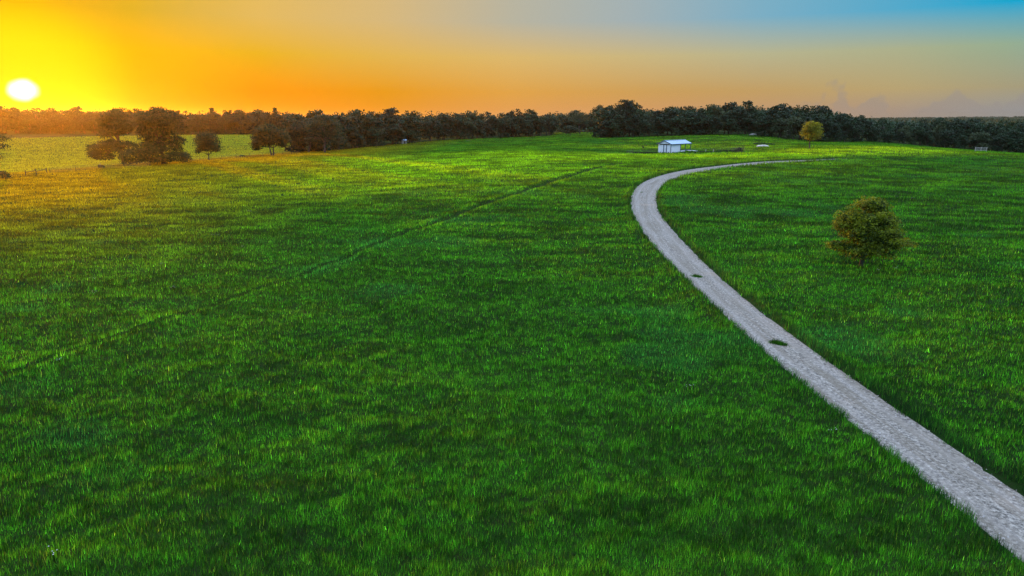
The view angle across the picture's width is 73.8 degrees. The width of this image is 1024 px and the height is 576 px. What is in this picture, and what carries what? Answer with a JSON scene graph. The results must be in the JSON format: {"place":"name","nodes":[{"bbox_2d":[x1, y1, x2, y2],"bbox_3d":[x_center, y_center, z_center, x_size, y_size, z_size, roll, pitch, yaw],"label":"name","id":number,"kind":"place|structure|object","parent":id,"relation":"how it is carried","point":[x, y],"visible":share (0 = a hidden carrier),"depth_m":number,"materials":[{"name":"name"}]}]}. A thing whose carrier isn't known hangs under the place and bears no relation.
{"place":"outdoors","nodes":[
{"label":"outdoors","id":0,"kind":"place"},
{"bbox_2d":[0,119,1023,575],"bbox_3d":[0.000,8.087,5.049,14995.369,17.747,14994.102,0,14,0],"label":"ground","id":1,"kind":"structure","parent":0,"point":[532,379],"depth_m":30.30,"materials":[{"name":"green plant"}]},
{"bbox_2d":[7,114,25,133],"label":"woodland tree","id":2,"kind":"object","parent":1,"relation":"on","point":[16,123],"visible":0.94,"depth_m":390.89,"materials":[{"name":"orange plant"}]},
{"bbox_2d":[21,117,35,133],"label":"woodland tree","id":3,"kind":"object","parent":1,"relation":"on","point":[26,121],"visible":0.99,"depth_m":388.88,"materials":[{"name":"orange plant"}]},
{"bbox_2d":[30,120,47,133],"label":"woodland tree","id":4,"kind":"object","parent":1,"relation":"on","point":[38,124],"visible":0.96,"depth_m":390.52,"materials":[{"name":"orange plant"}]},
{"bbox_2d":[41,119,55,133],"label":"woodland tree","id":5,"kind":"object","parent":1,"relation":"on","point":[48,126],"visible":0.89,"depth_m":392.03,"materials":[{"name":"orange plant"}]},
{"bbox_2d":[53,118,70,133],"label":"woodland tree","id":6,"kind":"object","parent":1,"relation":"on","point":[61,129],"visible":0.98,"depth_m":389.97,"materials":[{"name":"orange plant"}]},
{"bbox_2d":[76,118,90,133],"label":"woodland tree","id":7,"kind":"object","parent":1,"relation":"on","point":[82,124],"visible":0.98,"depth_m":389.46,"materials":[{"name":"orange plant"}]},
{"bbox_2d":[87,116,101,133],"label":"woodland tree","id":8,"kind":"object","parent":1,"relation":"on","point":[92,121],"visible":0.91,"depth_m":389.86,"materials":[{"name":"orange plant"}]},
{"bbox_2d":[85,107,137,163],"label":"oak tree","id":9,"kind":"object","parent":1,"relation":"on","point":[119,124],"visible":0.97,"depth_m":174.16,"materials":[{"name":"green plant"}]},
{"bbox_2d":[116,141,157,164],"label":"thicket bush","id":10,"kind":"object","parent":1,"relation":"on","point":[126,158],"visible":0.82,"depth_m":170.88,"materials":[{"name":"green plant"}]},
{"bbox_2d":[136,141,179,163],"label":"thicket bush","id":11,"kind":"object","parent":1,"relation":"on","point":[159,157],"visible":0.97,"depth_m":170.50,"materials":[{"name":"green plant"}]},
{"bbox_2d":[130,106,187,163],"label":"oak tree","id":12,"kind":"object","parent":1,"relation":"on","point":[161,128],"visible":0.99,"depth_m":170.99,"materials":[{"name":"green plant"}]},
{"bbox_2d":[168,150,192,163],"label":"thicket bush","id":13,"kind":"object","parent":1,"relation":"on","point":[182,157],"visible":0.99,"depth_m":172.15,"materials":[{"name":"green plant"}]},
{"bbox_2d":[195,115,210,131],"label":"woodland tree","id":14,"kind":"object","parent":1,"relation":"on","point":[200,119],"visible":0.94,"depth_m":388.51,"materials":[{"name":"green plant"}]},
{"bbox_2d":[192,131,224,159],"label":"round tree","id":15,"kind":"object","parent":1,"relation":"on","point":[204,142],"visible":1,"depth_m":188.01,"materials":[{"name":"green plant"}]},
{"bbox_2d":[216,116,232,133],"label":"woodland tree","id":16,"kind":"object","parent":1,"relation":"on","point":[224,120],"visible":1,"depth_m":389.33,"materials":[{"name":"green plant"}]},
{"bbox_2d":[228,116,240,133],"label":"woodland tree","id":17,"kind":"object","parent":1,"relation":"on","point":[235,124],"visible":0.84,"depth_m":390.88,"materials":[{"name":"green plant"}]},
{"bbox_2d":[244,116,260,131],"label":"woodland tree","id":18,"kind":"object","parent":1,"relation":"on","point":[252,123],"visible":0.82,"depth_m":388.55,"materials":[{"name":"green plant"}]},
{"bbox_2d":[248,123,291,155],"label":"round tree","id":19,"kind":"object","parent":1,"relation":"on","point":[268,134],"visible":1,"depth_m":206.28,"materials":[{"name":"green plant"}]},
{"bbox_2d":[282,114,304,150],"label":"woodland tree","id":20,"kind":"object","parent":1,"relation":"on","point":[288,122],"visible":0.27,"depth_m":236.51,"materials":[{"name":"green plant"}]},
{"bbox_2d":[284,125,309,151],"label":"woodland tree","id":21,"kind":"object","parent":1,"relation":"on","point":[300,147],"visible":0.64,"depth_m":230.70,"materials":[{"name":"green plant"}]},
{"bbox_2d":[290,119,331,151],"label":"corner oak tree","id":22,"kind":"object","parent":1,"relation":"on","point":[302,123],"visible":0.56,"depth_m":228.93,"materials":[{"name":"green plant"}]},
{"bbox_2d":[302,113,346,151],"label":"corner oak tree","id":23,"kind":"object","parent":1,"relation":"on","point":[320,132],"visible":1,"depth_m":219.41,"materials":[{"name":"green plant"}]},
{"bbox_2d":[328,122,349,149],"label":"woodland tree","id":24,"kind":"object","parent":1,"relation":"on","point":[346,141],"visible":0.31,"depth_m":246.53,"materials":[{"name":"green plant"}]},
{"bbox_2d":[339,114,365,147],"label":"woodland tree","id":25,"kind":"object","parent":1,"relation":"on","point":[355,124],"visible":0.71,"depth_m":259.54,"materials":[{"name":"green plant"}]},
{"bbox_2d":[350,130,364,147],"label":"woodland tree","id":26,"kind":"object","parent":1,"relation":"on","point":[360,142],"visible":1,"depth_m":257.27,"materials":[{"name":"green plant"}]},
{"bbox_2d":[344,109,371,137],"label":"woodland tree","id":27,"kind":"object","parent":1,"relation":"on","point":[363,117],"visible":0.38,"depth_m":269.06,"materials":[{"name":"green plant"}]},
{"bbox_2d":[364,115,385,144],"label":"woodland tree","id":28,"kind":"object","parent":1,"relation":"on","point":[374,123],"visible":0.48,"depth_m":271.43,"materials":[{"name":"green plant"}]},
{"bbox_2d":[365,128,386,146],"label":"woodland tree","id":29,"kind":"object","parent":1,"relation":"on","point":[378,132],"visible":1,"depth_m":268.74,"materials":[{"name":"green plant"}]},
{"bbox_2d":[380,107,406,138],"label":"woodland tree","id":30,"kind":"object","parent":1,"relation":"on","point":[389,113],"visible":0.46,"depth_m":289.70,"materials":[{"name":"green plant"}]},
{"bbox_2d":[382,118,404,143],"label":"woodland tree","id":31,"kind":"object","parent":1,"relation":"on","point":[389,123],"visible":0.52,"depth_m":284.84,"materials":[{"name":"green plant"}]},
{"bbox_2d":[387,123,406,143],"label":"woodland tree","id":32,"kind":"object","parent":1,"relation":"on","point":[396,130],"visible":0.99,"depth_m":281.15,"materials":[{"name":"green plant"}]},
{"bbox_2d":[401,115,422,142],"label":"woodland tree","id":33,"kind":"object","parent":1,"relation":"on","point":[412,122],"visible":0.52,"depth_m":293.79,"materials":[{"name":"green plant"}]},
{"bbox_2d":[405,124,421,142],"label":"woodland tree","id":34,"kind":"object","parent":1,"relation":"on","point":[411,133],"visible":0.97,"depth_m":293.30,"materials":[{"name":"green plant"}]},
{"bbox_2d":[422,121,437,139],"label":"woodland tree","id":35,"kind":"object","parent":1,"relation":"on","point":[427,133],"visible":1,"depth_m":309.11,"materials":[{"name":"green plant"}]},
{"bbox_2d":[420,117,442,140],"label":"woodland tree","id":36,"kind":"object","parent":1,"relation":"on","point":[434,122],"visible":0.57,"depth_m":314.26,"materials":[{"name":"green plant"}]},
{"bbox_2d":[435,113,453,139],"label":"woodland tree","id":37,"kind":"object","parent":1,"relation":"on","point":[445,119],"visible":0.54,"depth_m":329.87,"materials":[{"name":"green plant"}]},
{"bbox_2d":[436,123,454,139],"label":"woodland tree","id":38,"kind":"object","parent":1,"relation":"on","point":[446,131],"visible":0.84,"depth_m":326.06,"materials":[{"name":"green plant"}]},
{"bbox_2d":[449,116,466,138],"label":"woodland tree","id":39,"kind":"object","parent":1,"relation":"on","point":[459,122],"visible":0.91,"depth_m":332.65,"materials":[{"name":"green plant"}]},
{"bbox_2d":[461,118,477,138],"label":"woodland tree","id":40,"kind":"object","parent":1,"relation":"on","point":[469,129],"visible":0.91,"depth_m":340.50,"materials":[{"name":"green plant"}]},
{"bbox_2d":[471,119,485,137],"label":"woodland tree","id":41,"kind":"object","parent":1,"relation":"on","point":[479,132],"visible":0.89,"depth_m":344.26,"materials":[{"name":"green plant"}]},
{"bbox_2d":[483,115,499,137],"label":"woodland tree","id":42,"kind":"object","parent":1,"relation":"on","point":[492,120],"visible":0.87,"depth_m":352.92,"materials":[{"name":"green plant"}]},
{"bbox_2d":[495,118,510,137],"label":"woodland tree","id":43,"kind":"object","parent":1,"relation":"on","point":[501,133],"visible":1,"depth_m":353.32,"materials":[{"name":"green plant"}]},
{"bbox_2d":[3,103,1023,149],"bbox_3d":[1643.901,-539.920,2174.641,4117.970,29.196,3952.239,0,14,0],"label":"woodland","id":44,"kind":"object","parent":1,"relation":"on","point":[912,121],"visible":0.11,"depth_m":359.26,"materials":[{"name":"green plant"}]},
{"bbox_2d":[507,118,521,136],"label":"woodland tree","id":45,"kind":"object","parent":1,"relation":"on","point":[515,129],"visible":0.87,"depth_m":358.76,"materials":[{"name":"green plant"}]},
{"bbox_2d":[521,119,534,136],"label":"woodland tree","id":46,"kind":"object","parent":1,"relation":"on","point":[528,126],"visible":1,"depth_m":360.98,"materials":[{"name":"green plant"}]},
{"bbox_2d":[524,113,542,135],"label":"woodland tree","id":47,"kind":"object","parent":1,"relation":"on","point":[533,117],"visible":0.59,"depth_m":366.40,"materials":[{"name":"green plant"}]},
{"bbox_2d":[532,119,547,135],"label":"woodland tree","id":48,"kind":"object","parent":1,"relation":"on","point":[539,122],"visible":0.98,"depth_m":365.75,"materials":[{"name":"green plant"}]},
{"bbox_2d":[561,125,580,133],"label":"bush","id":49,"kind":"object","parent":1,"relation":"on","point":[572,128],"visible":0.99,"depth_m":353.85,"materials":[{"name":"green plant"}]},
{"bbox_2d":[568,112,592,131],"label":"gap tree","id":50,"kind":"object","parent":1,"relation":"on","point":[576,121],"visible":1,"depth_m":386.32,"materials":[{"name":"green plant"}]},
{"bbox_2d":[590,109,614,137],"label":"woodland tree","id":51,"kind":"object","parent":1,"relation":"on","point":[604,114],"visible":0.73,"depth_m":302.27,"materials":[{"name":"green plant"}]},
{"bbox_2d":[598,119,614,137],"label":"woodland tree","id":52,"kind":"object","parent":1,"relation":"on","point":[603,132],"visible":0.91,"depth_m":297.13,"materials":[{"name":"green plant"}]},
{"bbox_2d":[610,114,625,137],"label":"woodland tree","id":53,"kind":"object","parent":1,"relation":"on","point":[618,126],"visible":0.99,"depth_m":294.34,"materials":[{"name":"green plant"}]},
{"bbox_2d":[614,99,633,136],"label":"tall oak tree","id":54,"kind":"object","parent":1,"relation":"on","point":[623,102],"visible":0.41,"depth_m":300.85,"materials":[{"name":"green plant"}]},
{"bbox_2d":[620,99,642,136],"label":"woodland tree","id":55,"kind":"object","parent":1,"relation":"on","point":[634,107],"visible":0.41,"depth_m":302.36,"materials":[{"name":"green plant"}]},
{"bbox_2d":[625,114,640,136],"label":"woodland tree","id":56,"kind":"object","parent":1,"relation":"on","point":[633,121],"visible":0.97,"depth_m":290.87,"materials":[{"name":"green plant"}]},
{"bbox_2d":[634,119,653,136],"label":"woodland tree","id":57,"kind":"object","parent":1,"relation":"on","point":[643,128],"visible":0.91,"depth_m":288.34,"materials":[{"name":"green plant"}]},
{"bbox_2d":[647,117,666,135],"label":"woodland tree","id":58,"kind":"object","parent":1,"relation":"on","point":[661,124],"visible":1,"depth_m":282.68,"materials":[{"name":"green plant"}]},
{"bbox_2d":[664,109,679,134],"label":"woodland tree","id":59,"kind":"object","parent":1,"relation":"on","point":[673,113],"visible":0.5,"depth_m":285.90,"materials":[{"name":"green plant"}]},
{"bbox_2d":[657,139,691,152],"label":"metal shed","id":60,"kind":"structure","parent":1,"relation":"on","point":[669,146],"depth_m":187.09,"materials":[{"name":"white paint"}]},
{"bbox_2d":[665,116,687,135],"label":"woodland tree","id":61,"kind":"object","parent":1,"relation":"on","point":[678,121],"visible":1,"depth_m":280.68,"materials":[{"name":"green plant"}]},
{"bbox_2d":[680,117,698,134],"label":"woodland tree","id":62,"kind":"object","parent":1,"relation":"on","point":[685,130],"visible":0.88,"depth_m":282.35,"materials":[{"name":"green plant"}]},
{"bbox_2d":[679,110,700,134],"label":"woodland tree","id":63,"kind":"object","parent":1,"relation":"on","point":[689,114],"visible":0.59,"depth_m":283.25,"materials":[{"name":"green plant"}]},
{"bbox_2d":[689,115,711,134],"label":"woodland tree","id":64,"kind":"object","parent":1,"relation":"on","point":[703,120],"visible":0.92,"depth_m":282.09,"materials":[{"name":"green plant"}]},
{"bbox_2d":[700,104,727,133],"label":"woodland tree","id":65,"kind":"object","parent":1,"relation":"on","point":[716,111],"visible":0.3,"depth_m":293.58,"materials":[{"name":"green plant"}]},
{"bbox_2d":[709,117,722,134],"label":"woodland tree","id":66,"kind":"object","parent":1,"relation":"on","point":[716,129],"visible":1,"depth_m":282.14,"materials":[{"name":"green plant"}]},
{"bbox_2d":[720,110,742,134],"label":"woodland tree","id":67,"kind":"object","parent":1,"relation":"on","point":[734,126],"visible":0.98,"depth_m":283.05,"materials":[{"name":"green plant"}]},
{"bbox_2d":[722,102,740,133],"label":"woodland tree","id":68,"kind":"object","parent":1,"relation":"on","point":[725,106],"visible":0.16,"depth_m":294.92,"materials":[{"name":"green plant"}]},
{"bbox_2d":[729,107,749,134],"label":"woodland tree","id":69,"kind":"object","parent":1,"relation":"on","point":[742,114],"visible":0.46,"depth_m":286.80,"materials":[{"name":"green plant"}]},
{"bbox_2d":[742,114,758,134],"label":"woodland tree","id":70,"kind":"object","parent":1,"relation":"on","point":[748,121],"visible":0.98,"depth_m":284.47,"materials":[{"name":"green plant"}]},
{"bbox_2d":[741,100,759,133],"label":"woodland tree","id":71,"kind":"object","parent":1,"relation":"on","point":[751,109],"visible":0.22,"depth_m":293.34,"materials":[{"name":"green plant"}]},
{"bbox_2d":[756,115,777,136],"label":"woodland tree","id":72,"kind":"object","parent":1,"relation":"on","point":[765,120],"visible":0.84,"depth_m":272.26,"materials":[{"name":"green plant"}]},
{"bbox_2d":[765,110,791,136],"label":"woodland tree","id":73,"kind":"object","parent":1,"relation":"on","point":[778,114],"visible":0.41,"depth_m":271.21,"materials":[{"name":"green plant"}]},
{"bbox_2d":[770,117,788,137],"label":"woodland tree","id":74,"kind":"object","parent":1,"relation":"on","point":[781,129],"visible":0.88,"depth_m":268.31,"materials":[{"name":"green plant"}]},
{"bbox_2d":[766,103,794,136],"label":"woodland tree","id":75,"kind":"object","parent":1,"relation":"on","point":[775,109],"visible":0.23,"depth_m":278.72,"materials":[{"name":"green plant"}]},
{"bbox_2d":[782,116,805,139],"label":"woodland tree","id":76,"kind":"object","parent":1,"relation":"on","point":[796,123],"visible":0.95,"depth_m":257.54,"materials":[{"name":"green plant"}]},
{"bbox_2d":[786,105,810,138],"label":"woodland tree","id":77,"kind":"object","parent":1,"relation":"on","point":[800,111],"visible":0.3,"depth_m":266.42,"materials":[{"name":"green plant"}]},
{"bbox_2d":[799,121,823,147],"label":"yellow tree","id":78,"kind":"object","parent":1,"relation":"on","point":[813,131],"visible":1,"depth_m":183.72,"materials":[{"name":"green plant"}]},
{"bbox_2d":[799,113,826,141],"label":"woodland tree","id":79,"kind":"object","parent":1,"relation":"on","point":[821,119],"visible":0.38,"depth_m":248.96,"materials":[{"name":"green plant"}]},
{"bbox_2d":[807,105,834,138],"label":"woodland tree","id":80,"kind":"object","parent":1,"relation":"on","point":[822,109],"visible":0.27,"depth_m":258.29,"materials":[{"name":"green plant"}]},
{"bbox_2d":[825,123,842,141],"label":"woodland tree","id":81,"kind":"object","parent":1,"relation":"on","point":[833,130],"visible":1,"depth_m":249.60,"materials":[{"name":"green plant"}]},
{"bbox_2d":[828,113,855,140],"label":"woodland tree","id":82,"kind":"object","parent":1,"relation":"on","point":[841,117],"visible":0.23,"depth_m":263.81,"materials":[{"name":"green plant"}]},
{"bbox_2d":[840,117,855,141],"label":"woodland tree","id":83,"kind":"object","parent":1,"relation":"on","point":[847,125],"visible":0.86,"depth_m":254.50,"materials":[{"name":"green plant"}]},
{"bbox_2d":[848,125,864,141],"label":"woodland tree","id":84,"kind":"object","parent":1,"relation":"on","point":[859,129],"visible":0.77,"depth_m":259.80,"materials":[{"name":"green plant"}]},
{"bbox_2d":[851,115,874,137],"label":"woodland tree","id":85,"kind":"object","parent":1,"relation":"on","point":[866,124],"visible":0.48,"depth_m":272.89,"materials":[{"name":"green plant"}]},
{"bbox_2d":[824,196,918,266],"bbox_3d":[29.869,-4.513,56.499,7.806,6.038,4.265,0,14,0],"label":"young oak tree","id":86,"kind":"object","parent":1,"relation":"on","point":[876,234],"visible":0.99,"depth_m":55.59,"materials":[{"name":"green plant"}]},
{"bbox_2d":[867,128,882,141],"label":"woodland tree","id":87,"kind":"object","parent":1,"relation":"on","point":[873,132],"visible":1,"depth_m":271.61,"materials":[{"name":"green plant"}]},
{"bbox_2d":[898,126,912,143],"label":"woodland tree","id":88,"kind":"object","parent":1,"relation":"on","point":[907,134],"visible":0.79,"depth_m":277.56,"materials":[{"name":"green plant"}]},
{"bbox_2d":[907,125,926,144],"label":"woodland tree","id":89,"kind":"object","parent":1,"relation":"on","point":[918,134],"visible":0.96,"depth_m":276.18,"materials":[{"name":"green plant"}]},
{"bbox_2d":[921,130,935,144],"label":"woodland tree","id":90,"kind":"object","parent":1,"relation":"on","point":[929,139],"visible":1,"depth_m":275.73,"materials":[{"name":"green plant"}]},
{"bbox_2d":[926,117,949,146],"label":"woodland tree","id":91,"kind":"object","parent":1,"relation":"on","point":[935,122],"visible":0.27,"depth_m":287.81,"materials":[{"name":"green plant"}]},
{"bbox_2d":[932,123,946,143],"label":"woodland tree","id":92,"kind":"object","parent":1,"relation":"on","point":[939,127],"visible":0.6,"depth_m":281.08,"materials":[{"name":"green plant"}]},
{"bbox_2d":[936,129,956,146],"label":"woodland tree","id":93,"kind":"object","parent":1,"relation":"on","point":[948,135],"visible":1,"depth_m":274.88,"materials":[{"name":"green plant"}]},
{"bbox_2d":[942,118,970,147],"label":"woodland tree","id":94,"kind":"object","parent":1,"relation":"on","point":[963,123],"visible":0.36,"depth_m":284.08,"materials":[{"name":"green plant"}]},
{"bbox_2d":[953,135,969,148],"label":"woodland tree","id":95,"kind":"object","parent":1,"relation":"on","point":[960,140],"visible":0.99,"depth_m":273.49,"materials":[{"name":"green plant"}]},
{"bbox_2d":[965,121,984,146],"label":"woodland tree","id":96,"kind":"object","parent":1,"relation":"on","point":[977,127],"visible":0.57,"depth_m":277.45,"materials":[{"name":"green plant"}]},
{"bbox_2d":[967,132,992,149],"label":"woodland tree","id":97,"kind":"object","parent":1,"relation":"on","point":[975,136],"visible":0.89,"depth_m":271.29,"materials":[{"name":"green plant"}]},
{"bbox_2d":[984,126,1000,150],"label":"woodland tree","id":98,"kind":"object","parent":1,"relation":"on","point":[995,129],"visible":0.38,"depth_m":277.31,"materials":[{"name":"green plant"}]},
{"bbox_2d":[987,135,1008,151],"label":"woodland tree","id":99,"kind":"object","parent":1,"relation":"on","point":[999,143],"visible":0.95,"depth_m":269.66,"materials":[{"name":"green plant"}]},
{"bbox_2d":[989,119,1016,151],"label":"woodland tree","id":100,"kind":"object","parent":1,"relation":"on","point":[1009,124],"visible":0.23,"depth_m":281.10,"materials":[{"name":"green plant"}]},
{"bbox_2d":[995,125,1023,137],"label":"woodland tree","id":101,"kind":"object","parent":1,"relation":"on","point":[1020,134],"visible":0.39,"depth_m":272.49,"materials":[{"name":"green plant"}]},
{"bbox_2d":[1001,130,1021,151],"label":"woodland tree","id":102,"kind":"object","parent":1,"relation":"on","point":[1012,143],"visible":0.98,"depth_m":268.51,"materials":[{"name":"green plant"}]},
{"bbox_2d":[0,0,1023,118],"label":"sky","id":103,"kind":"structure","parent":0,"point":[875,58],"materials":[{"name":"orange"}]},
{"bbox_2d":[631,159,1023,561],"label":"gravel road","id":104,"kind":"structure","parent":0,"point":[929,459],"depth_m":29.71,"materials":[{"name":"grey gravel"}]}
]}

